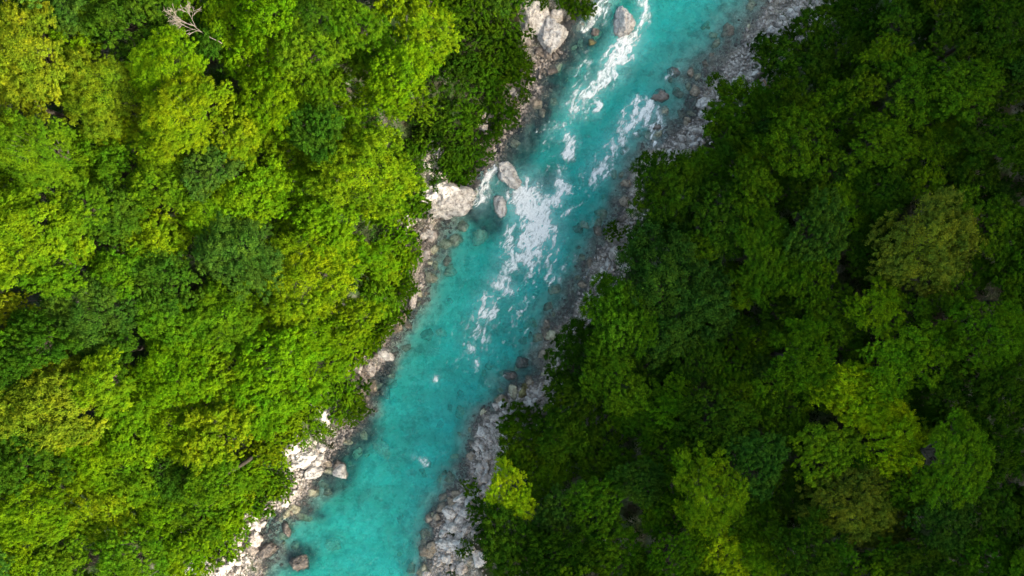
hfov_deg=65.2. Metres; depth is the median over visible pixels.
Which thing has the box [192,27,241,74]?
broadleaf tree
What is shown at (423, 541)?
drowned stone
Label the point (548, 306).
drowned stone
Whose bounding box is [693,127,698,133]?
cobble
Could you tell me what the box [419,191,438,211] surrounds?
boulder
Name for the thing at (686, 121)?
drowned stone
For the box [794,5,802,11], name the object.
cobble
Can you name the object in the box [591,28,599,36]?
rock
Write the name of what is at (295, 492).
rock
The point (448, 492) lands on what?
cobble
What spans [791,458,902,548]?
broadleaf tree
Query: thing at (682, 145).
cobble
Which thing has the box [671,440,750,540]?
broadleaf tree
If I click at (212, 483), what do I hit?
broadleaf tree
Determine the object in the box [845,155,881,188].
broadleaf tree
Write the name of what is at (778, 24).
cobble
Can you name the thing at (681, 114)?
drowned stone
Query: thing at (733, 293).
broadleaf tree
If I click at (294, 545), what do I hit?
drowned stone
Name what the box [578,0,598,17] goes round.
shrub
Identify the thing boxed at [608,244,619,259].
boulder
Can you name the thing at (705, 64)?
drowned stone
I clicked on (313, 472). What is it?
boulder
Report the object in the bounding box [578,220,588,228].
drowned rock
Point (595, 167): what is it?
drowned stone
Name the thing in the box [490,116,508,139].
shrub
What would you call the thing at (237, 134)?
broadleaf tree
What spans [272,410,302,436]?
shrub
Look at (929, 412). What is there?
broadleaf tree
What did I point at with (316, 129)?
broadleaf tree
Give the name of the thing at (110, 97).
broadleaf tree
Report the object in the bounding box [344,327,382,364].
shrub
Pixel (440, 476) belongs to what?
drowned stone
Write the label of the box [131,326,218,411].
broadleaf tree
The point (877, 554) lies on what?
broadleaf tree
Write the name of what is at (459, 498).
cobble
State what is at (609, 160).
drowned stone
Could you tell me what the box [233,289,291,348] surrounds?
broadleaf tree
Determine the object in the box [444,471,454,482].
drowned stone
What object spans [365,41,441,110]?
broadleaf tree
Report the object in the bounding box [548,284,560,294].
drowned stone
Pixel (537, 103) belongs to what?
drowned stone
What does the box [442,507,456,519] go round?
cobble
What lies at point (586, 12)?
shrub
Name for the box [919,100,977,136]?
broadleaf tree
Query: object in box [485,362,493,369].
drowned stone
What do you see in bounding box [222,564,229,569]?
cobble
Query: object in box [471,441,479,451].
cobble
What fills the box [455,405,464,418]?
drowned stone
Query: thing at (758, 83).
broadleaf tree
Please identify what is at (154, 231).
broadleaf tree
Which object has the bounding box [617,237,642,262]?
shrub
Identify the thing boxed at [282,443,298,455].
boulder
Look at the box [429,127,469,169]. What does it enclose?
shrub
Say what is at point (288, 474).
shrub
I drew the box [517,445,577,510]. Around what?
broadleaf tree
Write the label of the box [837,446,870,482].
broadleaf tree
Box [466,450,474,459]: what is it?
drowned stone
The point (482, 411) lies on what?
drowned stone
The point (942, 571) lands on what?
broadleaf tree
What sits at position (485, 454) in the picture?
cobble
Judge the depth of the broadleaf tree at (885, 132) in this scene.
82.46 m
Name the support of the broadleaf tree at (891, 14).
on the ground
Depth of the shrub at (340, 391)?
97.50 m
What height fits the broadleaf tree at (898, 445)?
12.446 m
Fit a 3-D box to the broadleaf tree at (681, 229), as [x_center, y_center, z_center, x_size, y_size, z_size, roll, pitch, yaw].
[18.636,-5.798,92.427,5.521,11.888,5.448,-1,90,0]
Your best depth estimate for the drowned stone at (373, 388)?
99.95 m
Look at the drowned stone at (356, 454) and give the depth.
101.49 m
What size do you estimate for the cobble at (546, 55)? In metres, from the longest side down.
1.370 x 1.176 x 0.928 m
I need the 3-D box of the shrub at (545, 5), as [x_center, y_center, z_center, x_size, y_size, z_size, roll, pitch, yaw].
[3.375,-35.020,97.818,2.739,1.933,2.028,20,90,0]
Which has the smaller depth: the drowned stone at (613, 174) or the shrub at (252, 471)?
the shrub at (252, 471)
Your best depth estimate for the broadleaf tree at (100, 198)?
78.02 m
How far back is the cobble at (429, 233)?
99.34 m
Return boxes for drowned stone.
[278,532,287,539]
[282,509,290,518]
[289,504,295,510]
[290,541,299,548]
[292,505,301,514]
[308,489,318,497]
[320,481,328,487]
[323,488,331,495]
[324,461,332,467]
[324,468,333,474]
[343,439,352,444]
[352,449,362,458]
[360,430,367,439]
[369,379,376,392]
[387,373,394,379]
[388,380,396,388]
[389,568,393,574]
[393,324,402,332]
[397,515,402,523]
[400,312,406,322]
[401,344,411,351]
[404,321,411,328]
[406,562,415,572]
[416,569,422,575]
[419,468,426,477]
[419,528,427,538]
[419,545,433,557]
[420,328,432,340]
[420,538,427,544]
[420,562,426,573]
[425,513,432,522]
[426,460,431,467]
[426,541,436,552]
[430,244,439,254]
[432,513,439,520]
[433,261,437,269]
[436,420,443,427]
[436,501,444,511]
[437,473,442,482]
[438,492,446,500]
[443,255,451,266]
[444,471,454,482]
[447,298,453,306]
[447,496,455,505]
[450,454,458,458]
[451,490,460,498]
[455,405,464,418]
[457,389,463,395]
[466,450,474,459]
[479,408,485,414]
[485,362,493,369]
[487,189,493,198]
[493,187,498,193]
[495,394,508,402]
[508,384,517,399]
[510,139,520,147]
[518,337,526,344]
[519,312,523,321]
[522,320,529,328]
[525,375,533,386]
[529,317,536,327]
[531,97,541,109]
[532,333,542,342]
[533,289,539,297]
[538,349,550,358]
[539,108,544,117]
[540,327,548,340]
[543,301,552,310]
[543,319,549,328]
[546,330,555,339]
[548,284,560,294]
[550,97,558,105]
[556,63,561,72]
[572,223,582,233]
[576,20,586,31]
[577,39,582,46]
[577,280,586,287]
[579,253,584,260]
[586,257,592,265]
[592,27,601,40]
[592,163,598,174]
[593,225,601,235]
[596,0,607,6]
[600,209,606,220]
[603,9,612,22]
[606,157,613,163]
[607,146,615,157]
[611,169,616,179]
[616,132,625,144]
[619,196,629,206]
[620,145,627,154]
[620,179,630,186]
[632,129,642,139]
[642,130,651,139]
[652,130,661,139]
[672,86,679,94]
[674,90,683,98]
[677,110,685,118]
[683,116,690,125]
[686,110,695,115]
[687,67,693,77]
[689,84,700,96]
[694,73,700,80]
[700,20,709,29]
[701,61,708,67]
[709,32,717,37]
[711,39,719,48]
[721,26,733,37]
[723,22,734,30]
[746,1,755,10]
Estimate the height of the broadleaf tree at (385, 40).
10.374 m
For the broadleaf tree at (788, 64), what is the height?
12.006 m
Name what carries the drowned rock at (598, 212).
on the ground
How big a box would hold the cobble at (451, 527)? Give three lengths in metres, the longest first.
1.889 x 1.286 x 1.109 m
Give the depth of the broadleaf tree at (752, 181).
84.38 m
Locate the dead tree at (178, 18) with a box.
[162,1,247,64]
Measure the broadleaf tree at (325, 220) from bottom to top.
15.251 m
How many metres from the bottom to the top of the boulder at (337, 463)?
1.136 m
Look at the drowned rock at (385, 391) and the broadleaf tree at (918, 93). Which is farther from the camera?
the drowned rock at (385, 391)
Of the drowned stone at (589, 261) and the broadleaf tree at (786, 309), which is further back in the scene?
the drowned stone at (589, 261)
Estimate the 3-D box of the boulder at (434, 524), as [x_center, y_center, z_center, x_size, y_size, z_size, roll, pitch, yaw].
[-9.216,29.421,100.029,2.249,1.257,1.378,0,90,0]
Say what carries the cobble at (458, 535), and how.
on the ground
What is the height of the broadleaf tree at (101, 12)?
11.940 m
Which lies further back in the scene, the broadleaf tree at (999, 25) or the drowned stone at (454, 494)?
the drowned stone at (454, 494)
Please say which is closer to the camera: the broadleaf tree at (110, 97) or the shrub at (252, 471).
the broadleaf tree at (110, 97)
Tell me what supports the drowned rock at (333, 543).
on the ground
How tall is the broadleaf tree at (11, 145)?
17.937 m
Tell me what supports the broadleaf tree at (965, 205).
on the ground
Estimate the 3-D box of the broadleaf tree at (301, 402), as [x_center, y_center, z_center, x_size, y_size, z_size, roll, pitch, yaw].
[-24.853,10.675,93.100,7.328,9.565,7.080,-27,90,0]
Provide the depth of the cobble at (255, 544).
99.13 m
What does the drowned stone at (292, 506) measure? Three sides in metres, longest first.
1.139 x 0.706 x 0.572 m
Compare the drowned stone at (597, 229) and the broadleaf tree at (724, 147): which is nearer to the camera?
the broadleaf tree at (724, 147)
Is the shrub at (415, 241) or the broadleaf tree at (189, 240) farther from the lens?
the shrub at (415, 241)
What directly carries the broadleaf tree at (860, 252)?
on the ground
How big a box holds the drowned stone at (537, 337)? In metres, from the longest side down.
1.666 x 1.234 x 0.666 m
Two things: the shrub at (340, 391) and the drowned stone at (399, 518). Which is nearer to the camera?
the shrub at (340, 391)
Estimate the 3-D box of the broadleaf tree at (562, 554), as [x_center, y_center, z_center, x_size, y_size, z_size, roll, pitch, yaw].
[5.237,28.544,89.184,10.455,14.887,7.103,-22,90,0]
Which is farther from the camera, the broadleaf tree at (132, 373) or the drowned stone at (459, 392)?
the drowned stone at (459, 392)
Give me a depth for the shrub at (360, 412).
98.78 m
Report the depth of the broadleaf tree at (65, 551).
84.47 m
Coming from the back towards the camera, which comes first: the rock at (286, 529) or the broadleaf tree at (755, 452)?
the rock at (286, 529)
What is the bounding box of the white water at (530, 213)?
[420,0,672,465]
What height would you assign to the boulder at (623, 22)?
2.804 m
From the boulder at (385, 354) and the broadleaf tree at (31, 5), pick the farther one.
the boulder at (385, 354)
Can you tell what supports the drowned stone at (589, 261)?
on the ground
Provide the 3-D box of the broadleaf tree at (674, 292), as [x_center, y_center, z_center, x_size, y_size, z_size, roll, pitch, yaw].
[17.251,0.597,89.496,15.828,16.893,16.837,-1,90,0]
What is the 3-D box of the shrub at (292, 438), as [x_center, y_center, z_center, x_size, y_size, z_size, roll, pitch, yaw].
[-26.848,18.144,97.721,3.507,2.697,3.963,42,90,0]
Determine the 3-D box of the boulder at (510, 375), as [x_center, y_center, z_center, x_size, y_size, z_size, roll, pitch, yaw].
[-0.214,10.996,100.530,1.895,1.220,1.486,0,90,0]
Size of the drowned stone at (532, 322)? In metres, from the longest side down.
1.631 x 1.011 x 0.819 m
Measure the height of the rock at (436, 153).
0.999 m
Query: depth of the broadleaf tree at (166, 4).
82.05 m
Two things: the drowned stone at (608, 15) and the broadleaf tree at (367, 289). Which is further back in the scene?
the drowned stone at (608, 15)
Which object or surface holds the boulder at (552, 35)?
on the ground
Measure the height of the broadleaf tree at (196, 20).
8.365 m
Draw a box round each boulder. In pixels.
[258,541,276,558]
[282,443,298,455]
[289,553,309,570]
[291,449,319,466]
[304,466,325,479]
[332,459,345,469]
[332,464,348,478]
[354,371,364,377]
[365,362,375,376]
[377,347,394,361]
[418,180,476,219]
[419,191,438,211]
[425,271,437,282]
[429,520,444,527]
[435,537,454,550]
[438,553,447,562]
[452,505,461,514]
[456,561,467,575]
[457,220,469,231]
[461,526,470,534]
[472,549,486,567]
[493,195,506,217]
[497,161,521,188]
[503,370,517,380]
[515,356,527,368]
[518,382,527,397]
[519,0,549,43]
[534,47,543,56]
[536,15,568,54]
[546,64,557,76]
[550,8,563,22]
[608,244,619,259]
[610,6,635,38]
[648,124,662,130]
[650,88,668,102]
[667,66,680,77]
[696,97,710,109]
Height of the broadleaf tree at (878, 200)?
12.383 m
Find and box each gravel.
[204,26,574,575]
[421,0,830,575]
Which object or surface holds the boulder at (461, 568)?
on the ground
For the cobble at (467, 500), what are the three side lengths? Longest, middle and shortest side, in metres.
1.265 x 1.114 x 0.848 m
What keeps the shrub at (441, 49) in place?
on the ground
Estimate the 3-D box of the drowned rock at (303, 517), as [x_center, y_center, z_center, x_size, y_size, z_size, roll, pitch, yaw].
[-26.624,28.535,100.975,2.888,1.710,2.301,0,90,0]
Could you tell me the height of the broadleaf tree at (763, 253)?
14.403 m
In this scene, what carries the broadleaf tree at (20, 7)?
on the ground
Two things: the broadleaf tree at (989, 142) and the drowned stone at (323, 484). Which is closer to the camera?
the broadleaf tree at (989, 142)
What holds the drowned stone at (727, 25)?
on the ground
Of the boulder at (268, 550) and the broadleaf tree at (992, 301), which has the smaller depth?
the broadleaf tree at (992, 301)
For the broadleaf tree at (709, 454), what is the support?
on the ground
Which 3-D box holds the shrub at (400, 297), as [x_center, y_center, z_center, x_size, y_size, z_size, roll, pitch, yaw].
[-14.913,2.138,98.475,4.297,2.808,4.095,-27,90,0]
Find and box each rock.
[250,530,259,539]
[281,522,291,536]
[290,489,300,496]
[296,513,311,521]
[316,443,325,452]
[324,537,340,549]
[371,437,389,459]
[380,383,389,399]
[409,292,417,309]
[432,148,443,157]
[435,327,446,337]
[439,238,452,248]
[444,264,456,276]
[449,233,463,245]
[472,229,488,245]
[476,426,486,436]
[492,402,498,410]
[508,87,515,96]
[530,183,541,199]
[561,66,581,77]
[567,153,576,162]
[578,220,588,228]
[588,38,596,45]
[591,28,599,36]
[594,209,602,215]
[594,218,601,225]
[617,215,625,221]
[658,106,668,115]
[698,109,704,119]
[786,8,794,16]
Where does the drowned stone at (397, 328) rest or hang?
on the ground
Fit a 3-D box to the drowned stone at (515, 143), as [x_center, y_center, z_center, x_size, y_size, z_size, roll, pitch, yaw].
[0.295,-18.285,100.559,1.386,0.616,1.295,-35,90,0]
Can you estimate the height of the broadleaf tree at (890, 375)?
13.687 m
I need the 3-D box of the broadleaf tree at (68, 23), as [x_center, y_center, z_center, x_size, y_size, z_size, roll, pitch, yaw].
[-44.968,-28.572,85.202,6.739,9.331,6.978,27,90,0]
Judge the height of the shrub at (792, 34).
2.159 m
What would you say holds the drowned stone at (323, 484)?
on the ground
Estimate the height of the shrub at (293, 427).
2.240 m
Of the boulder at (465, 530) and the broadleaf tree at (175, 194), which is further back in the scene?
the boulder at (465, 530)
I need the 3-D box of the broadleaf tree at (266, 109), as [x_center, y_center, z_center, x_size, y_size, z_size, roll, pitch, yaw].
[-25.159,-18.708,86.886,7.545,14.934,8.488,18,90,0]
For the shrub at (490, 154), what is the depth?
98.22 m
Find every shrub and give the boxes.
[191,514,226,560]
[200,559,214,575]
[204,543,232,568]
[212,518,252,555]
[219,454,275,492]
[220,541,241,561]
[222,473,259,503]
[226,493,264,525]
[235,516,254,538]
[238,433,293,467]
[240,413,276,446]
[241,462,278,499]
[244,440,267,476]
[244,495,262,516]
[250,487,280,516]
[253,430,286,451]
[254,503,274,519]
[259,469,297,492]
[259,476,282,502]
[267,444,291,470]
[268,481,293,503]
[269,465,293,490]
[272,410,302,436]
[273,385,305,419]
[279,425,308,451]
[282,417,301,438]
[289,405,330,438]
[293,382,310,413]
[296,432,311,451]
[299,385,329,420]
[312,423,327,441]
[317,378,340,403]
[319,389,354,423]
[321,424,336,437]
[326,368,358,406]
[332,412,349,429]
[336,346,364,375]
[337,403,360,427]
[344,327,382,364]
[344,376,372,405]
[346,387,369,419]
[351,401,374,421]
[358,330,381,358]
[360,314,398,340]
[372,331,385,345]
[376,308,398,336]
[378,223,417,255]
[379,259,405,291]
[383,290,407,319]
[388,278,415,299]
[390,151,417,187]
[390,305,412,325]
[391,86,444,126]
[391,182,429,208]
[391,226,417,259]
[393,138,434,179]
[393,206,413,230]
[394,246,419,267]
[395,263,415,292]
[395,275,421,297]
[396,253,419,274]
[397,201,422,223]
[403,245,423,263]
[404,189,431,218]
[407,124,437,157]
[409,230,421,250]
[410,29,456,68]
[412,100,451,143]
[414,162,429,174]
[418,202,432,218]
[421,48,480,111]
[422,0,473,40]
[428,176,442,192]
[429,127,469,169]
[430,159,462,182]
[432,96,483,146]
[440,26,505,70]
[440,147,476,184]
[451,171,471,186]
[453,125,491,174]
[454,538,473,558]
[455,58,508,112]
[457,0,501,37]
[457,162,480,183]
[459,477,481,500]
[460,101,484,124]
[465,47,507,87]
[465,497,493,527]
[468,149,496,166]
[473,518,503,548]
[478,0,537,47]
[479,124,503,147]
[481,39,530,87]
[483,87,508,120]
[488,107,521,130]
[489,70,511,97]
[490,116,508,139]
[495,398,525,433]
[500,93,520,122]
[501,31,522,64]
[504,59,525,80]
[504,61,536,93]
[510,0,534,10]
[515,87,531,104]
[517,54,535,67]
[519,402,544,427]
[535,0,549,9]
[540,0,565,10]
[563,0,584,13]
[566,0,595,20]
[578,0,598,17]
[603,219,628,242]
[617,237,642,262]
[747,30,773,57]
[777,23,808,56]
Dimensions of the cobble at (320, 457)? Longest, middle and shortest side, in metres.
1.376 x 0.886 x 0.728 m
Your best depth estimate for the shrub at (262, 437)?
95.27 m
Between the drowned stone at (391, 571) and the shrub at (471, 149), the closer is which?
the shrub at (471, 149)
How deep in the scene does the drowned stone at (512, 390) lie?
99.72 m
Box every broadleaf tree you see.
[0,0,49,36]
[0,0,88,106]
[0,61,69,132]
[0,107,110,195]
[0,164,54,211]
[0,171,102,291]
[0,291,50,346]
[0,305,84,381]
[0,323,48,350]
[0,346,46,399]
[0,348,111,465]
[0,418,80,498]
[0,469,83,550]
[0,529,49,575]
[0,536,43,575]
[16,241,87,299]
[18,0,42,9]
[20,505,92,575]
[38,270,140,357]
[39,123,109,194]
[41,173,113,245]
[43,0,112,43]
[44,43,146,144]
[46,21,107,60]
[48,418,137,497]
[52,477,144,550]
[60,222,124,272]
[61,344,154,417]
[70,322,149,384]
[76,0,180,59]
[80,180,158,251]
[84,135,149,198]
[87,241,153,303]
[88,520,181,575]
[89,105,151,152]
[92,440,161,512]
[96,376,170,469]
[116,188,190,264]
[118,485,182,550]
[123,362,162,401]
[124,23,212,117]
[127,154,210,218]
[127,238,205,318]
[130,114,197,170]
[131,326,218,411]
[132,288,215,356]
[135,440,205,512]
[136,389,215,466]
[137,66,235,162]
[140,0,193,35]
[155,489,231,552]
[156,527,211,575]
[165,0,211,45]
[165,213,200,253]
[170,275,262,363]
[171,0,207,22]
[174,396,256,480]
[178,184,243,244]
[180,135,249,203]
[183,331,266,406]
[183,450,260,509]
[190,208,286,304]
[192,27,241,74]
[198,0,247,49]
[204,102,261,166]
[204,481,259,538]
[212,156,286,229]
[217,23,295,94]
[218,364,294,449]
[229,0,302,53]
[229,63,299,140]
[230,326,329,399]
[231,114,317,192]
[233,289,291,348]
[242,222,361,333]
[250,161,329,244]
[270,56,330,123]
[271,358,329,418]
[273,17,345,82]
[278,0,335,47]
[280,100,343,166]
[286,292,357,360]
[292,197,361,267]
[294,147,337,196]
[302,120,428,220]
[307,47,367,101]
[307,79,358,119]
[308,340,352,385]
[310,104,377,180]
[315,225,401,283]
[321,0,390,58]
[330,295,387,349]
[345,24,407,85]
[352,69,415,123]
[353,240,402,292]
[357,274,400,319]
[359,188,410,238]
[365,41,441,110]
[370,0,408,22]
[393,0,464,71]
[406,0,448,18]
[478,501,554,575]
[482,456,539,520]
[490,0,516,17]
[496,420,558,479]
[511,525,602,575]
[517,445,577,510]
[530,402,589,464]
[530,482,595,543]
[541,373,605,434]
[542,317,607,386]
[556,564,590,575]
[560,471,627,540]
[570,515,652,575]
[571,433,636,486]
[578,271,660,374]
[578,336,660,416]
[593,401,637,447]
[598,216,740,371]
[604,453,668,509]
[621,388,677,441]
[624,345,688,400]
[626,148,716,248]
[629,554,656,575]
[634,418,710,477]
[638,487,693,539]
[644,518,712,575]
[646,393,707,440]
[648,472,690,510]
[657,371,697,420]
[662,212,700,252]
[666,312,726,389]
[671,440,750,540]
[673,384,760,457]
[677,145,738,190]
[679,230,720,260]
[684,508,762,575]
[686,180,758,265]
[691,434,728,468]
[693,564,717,575]
[701,71,771,146]
[702,297,744,343]
[703,138,744,171]
[706,339,763,415]
[711,260,754,311]
[717,155,783,221]
[720,428,790,503]
[726,488,778,540]
[728,127,796,193]
[728,204,801,306]
[738,526,800,575]
[741,285,810,340]
[742,353,780,384]
[743,78,775,112]
[743,377,781,412]
[747,275,778,312]
[747,381,812,456]
[749,101,841,180]
[749,112,787,136]
[751,34,805,88]
[751,69,818,131]
[755,461,818,527]
[762,316,838,394]
[770,505,841,575]
[776,153,834,215]
[779,184,851,265]
[779,242,838,310]
[785,421,866,492]
[787,45,837,92]
[788,3,850,57]
[788,374,835,414]
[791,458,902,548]
[793,279,872,348]
[794,308,830,343]
[800,523,860,573]
[803,356,890,438]
[805,28,883,99]
[806,73,878,148]
[808,560,852,575]
[809,146,858,188]
[821,0,887,49]
[822,543,884,575]
[823,174,875,235]
[828,333,874,369]
[830,111,919,171]
[830,379,909,440]
[835,273,908,342]
[837,203,889,237]
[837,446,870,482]
[840,161,916,222]
[840,212,908,294]
[840,399,934,483]
[841,67,887,115]
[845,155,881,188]
[850,30,917,79]
[852,487,916,549]
[856,336,924,403]
[858,536,922,575]
[859,263,907,288]
[862,185,989,300]
[869,0,935,43]
[871,47,953,129]
[871,292,940,325]
[877,0,953,32]
[878,315,969,395]
[880,472,929,512]
[880,530,958,575]
[881,407,995,511]
[883,159,947,201]
[886,107,970,176]
[893,366,948,432]
[894,24,933,66]
[896,0,964,29]
[898,258,978,318]
[899,482,979,559]
[900,184,982,230]
[906,56,1009,123]
[913,349,999,425]
[914,297,1023,381]
[914,413,992,448]
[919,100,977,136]
[919,417,951,446]
[920,138,1002,215]
[924,0,1004,62]
[932,0,996,30]
[932,525,1011,575]
[934,557,969,575]
[935,401,1023,483]
[937,0,1023,64]
[939,343,1023,422]
[940,111,1023,176]
[949,34,1023,76]
[949,175,1021,215]
[949,478,1023,555]
[955,192,1023,266]
[956,255,994,290]
[964,246,1023,309]
[967,56,1023,118]
[969,241,1023,270]
[979,540,1023,573]
[979,548,1023,575]
[986,267,1023,334]
[993,220,1023,254]
[998,477,1023,530]
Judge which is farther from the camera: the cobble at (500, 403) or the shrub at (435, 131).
the cobble at (500, 403)
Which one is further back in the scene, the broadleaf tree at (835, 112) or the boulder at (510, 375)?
the boulder at (510, 375)
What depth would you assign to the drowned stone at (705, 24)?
101.30 m
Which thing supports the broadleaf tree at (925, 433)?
on the ground
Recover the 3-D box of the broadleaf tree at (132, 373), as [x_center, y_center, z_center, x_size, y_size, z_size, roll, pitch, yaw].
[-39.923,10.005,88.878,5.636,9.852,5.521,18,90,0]
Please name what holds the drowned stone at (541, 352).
on the ground
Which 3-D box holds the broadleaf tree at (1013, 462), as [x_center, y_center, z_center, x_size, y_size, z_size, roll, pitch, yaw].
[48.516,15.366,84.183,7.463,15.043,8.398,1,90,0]
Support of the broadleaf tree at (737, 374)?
on the ground
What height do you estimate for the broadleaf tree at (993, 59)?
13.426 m
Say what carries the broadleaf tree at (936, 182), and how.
on the ground
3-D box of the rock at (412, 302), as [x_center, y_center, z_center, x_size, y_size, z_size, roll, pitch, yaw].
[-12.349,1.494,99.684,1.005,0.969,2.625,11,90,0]
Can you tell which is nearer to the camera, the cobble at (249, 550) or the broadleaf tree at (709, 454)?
the broadleaf tree at (709, 454)
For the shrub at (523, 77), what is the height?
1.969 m
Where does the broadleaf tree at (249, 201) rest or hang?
on the ground
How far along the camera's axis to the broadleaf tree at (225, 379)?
85.52 m
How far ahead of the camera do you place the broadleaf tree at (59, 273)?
79.13 m
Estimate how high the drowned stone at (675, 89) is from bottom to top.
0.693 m
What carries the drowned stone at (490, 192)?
on the ground
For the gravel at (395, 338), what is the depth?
99.98 m
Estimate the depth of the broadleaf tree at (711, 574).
83.76 m
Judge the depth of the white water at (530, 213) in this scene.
99.92 m
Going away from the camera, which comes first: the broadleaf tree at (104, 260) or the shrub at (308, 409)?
the broadleaf tree at (104, 260)
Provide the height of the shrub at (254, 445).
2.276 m
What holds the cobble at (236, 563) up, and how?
on the ground
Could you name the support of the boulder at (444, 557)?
on the ground
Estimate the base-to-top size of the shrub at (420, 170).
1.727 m
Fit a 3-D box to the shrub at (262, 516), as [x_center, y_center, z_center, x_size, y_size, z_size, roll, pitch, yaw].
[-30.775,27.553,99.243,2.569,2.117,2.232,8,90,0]
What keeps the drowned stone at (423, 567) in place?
on the ground
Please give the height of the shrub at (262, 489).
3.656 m
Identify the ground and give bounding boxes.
[0,0,1023,575]
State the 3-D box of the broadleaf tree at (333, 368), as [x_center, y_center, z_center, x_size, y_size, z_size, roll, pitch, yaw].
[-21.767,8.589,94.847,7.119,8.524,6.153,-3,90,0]
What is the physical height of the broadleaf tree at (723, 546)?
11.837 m
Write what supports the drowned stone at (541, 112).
on the ground
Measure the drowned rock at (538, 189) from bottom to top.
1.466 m
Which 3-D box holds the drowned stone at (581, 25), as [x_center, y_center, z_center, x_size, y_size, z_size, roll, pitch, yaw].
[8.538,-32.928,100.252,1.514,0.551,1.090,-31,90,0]
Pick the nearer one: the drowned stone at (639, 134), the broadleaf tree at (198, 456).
the broadleaf tree at (198, 456)
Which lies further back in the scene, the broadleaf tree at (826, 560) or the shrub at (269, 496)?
the shrub at (269, 496)
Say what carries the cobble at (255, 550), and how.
on the ground
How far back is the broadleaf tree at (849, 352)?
85.24 m
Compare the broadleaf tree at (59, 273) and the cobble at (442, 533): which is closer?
the broadleaf tree at (59, 273)
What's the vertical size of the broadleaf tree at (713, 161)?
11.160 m
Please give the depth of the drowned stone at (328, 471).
100.03 m
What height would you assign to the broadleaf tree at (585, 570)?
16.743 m
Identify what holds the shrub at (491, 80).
on the ground
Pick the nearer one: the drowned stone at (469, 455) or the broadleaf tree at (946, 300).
the broadleaf tree at (946, 300)
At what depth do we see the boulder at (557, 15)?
98.90 m
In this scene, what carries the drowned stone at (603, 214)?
on the ground
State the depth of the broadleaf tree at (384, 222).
91.05 m
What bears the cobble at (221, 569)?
on the ground
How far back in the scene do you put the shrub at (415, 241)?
98.37 m
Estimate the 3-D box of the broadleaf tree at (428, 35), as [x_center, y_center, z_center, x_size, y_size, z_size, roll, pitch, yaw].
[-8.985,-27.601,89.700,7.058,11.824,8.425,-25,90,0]
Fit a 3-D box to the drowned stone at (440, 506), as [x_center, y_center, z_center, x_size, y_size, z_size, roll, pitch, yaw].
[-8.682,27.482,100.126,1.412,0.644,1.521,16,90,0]
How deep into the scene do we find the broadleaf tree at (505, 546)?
84.75 m
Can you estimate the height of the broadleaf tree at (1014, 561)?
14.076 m
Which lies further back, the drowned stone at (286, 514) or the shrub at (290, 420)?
the drowned stone at (286, 514)
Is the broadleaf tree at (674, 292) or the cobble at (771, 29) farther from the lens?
the cobble at (771, 29)
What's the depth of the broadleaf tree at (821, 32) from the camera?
89.68 m
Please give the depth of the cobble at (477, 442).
99.66 m
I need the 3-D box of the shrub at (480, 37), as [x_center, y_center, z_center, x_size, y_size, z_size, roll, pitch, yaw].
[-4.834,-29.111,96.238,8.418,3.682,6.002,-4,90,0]
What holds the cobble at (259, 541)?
on the ground
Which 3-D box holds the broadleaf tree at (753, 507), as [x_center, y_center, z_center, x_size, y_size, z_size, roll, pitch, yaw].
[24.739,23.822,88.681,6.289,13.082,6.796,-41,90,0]
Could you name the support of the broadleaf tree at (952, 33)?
on the ground
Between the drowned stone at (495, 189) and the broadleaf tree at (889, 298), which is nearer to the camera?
the broadleaf tree at (889, 298)
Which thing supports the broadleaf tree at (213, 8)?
on the ground
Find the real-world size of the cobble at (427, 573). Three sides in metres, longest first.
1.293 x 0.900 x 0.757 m
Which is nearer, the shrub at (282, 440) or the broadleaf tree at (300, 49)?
the broadleaf tree at (300, 49)
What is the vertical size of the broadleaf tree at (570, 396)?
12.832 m
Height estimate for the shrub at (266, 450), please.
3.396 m
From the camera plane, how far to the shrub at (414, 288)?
98.29 m
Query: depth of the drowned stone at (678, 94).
100.45 m
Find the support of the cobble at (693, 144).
on the ground
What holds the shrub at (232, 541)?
on the ground
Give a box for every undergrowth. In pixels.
[0,0,521,575]
[503,0,1023,575]
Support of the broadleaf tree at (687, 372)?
on the ground
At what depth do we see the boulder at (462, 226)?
100.21 m
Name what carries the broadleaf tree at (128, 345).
on the ground
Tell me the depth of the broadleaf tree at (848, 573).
82.48 m
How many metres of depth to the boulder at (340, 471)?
99.58 m
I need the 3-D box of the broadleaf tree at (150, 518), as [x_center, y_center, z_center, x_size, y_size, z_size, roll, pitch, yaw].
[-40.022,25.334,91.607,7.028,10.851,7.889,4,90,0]
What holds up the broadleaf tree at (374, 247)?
on the ground
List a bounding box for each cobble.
[218,567,224,573]
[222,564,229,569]
[234,559,241,565]
[235,566,240,573]
[244,546,253,555]
[245,556,250,564]
[248,535,262,545]
[251,521,260,531]
[252,541,260,547]
[253,547,258,555]
[260,521,266,527]
[290,461,300,467]
[310,460,321,466]
[316,454,323,459]
[319,408,327,420]
[353,363,362,370]
[421,229,432,235]
[422,247,430,259]
[422,570,430,575]
[428,231,437,242]
[438,529,446,537]
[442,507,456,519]
[446,489,451,495]
[446,522,460,532]
[453,492,464,502]
[453,537,459,546]
[454,514,464,524]
[455,532,461,539]
[458,508,469,516]
[462,478,472,484]
[462,507,474,520]
[465,498,471,507]
[465,544,474,552]
[467,487,481,499]
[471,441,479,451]
[474,439,481,445]
[475,469,483,473]
[476,462,483,469]
[479,444,484,451]
[480,473,488,482]
[480,485,489,495]
[481,461,489,468]
[482,451,491,459]
[484,434,492,441]
[489,413,498,421]
[498,401,507,409]
[525,39,530,45]
[528,399,533,407]
[543,49,551,58]
[552,52,558,59]
[605,258,611,270]
[680,143,685,151]
[689,142,698,147]
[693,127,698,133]
[751,71,759,76]
[767,26,776,32]
[775,22,781,27]
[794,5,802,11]
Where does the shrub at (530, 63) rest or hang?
on the ground

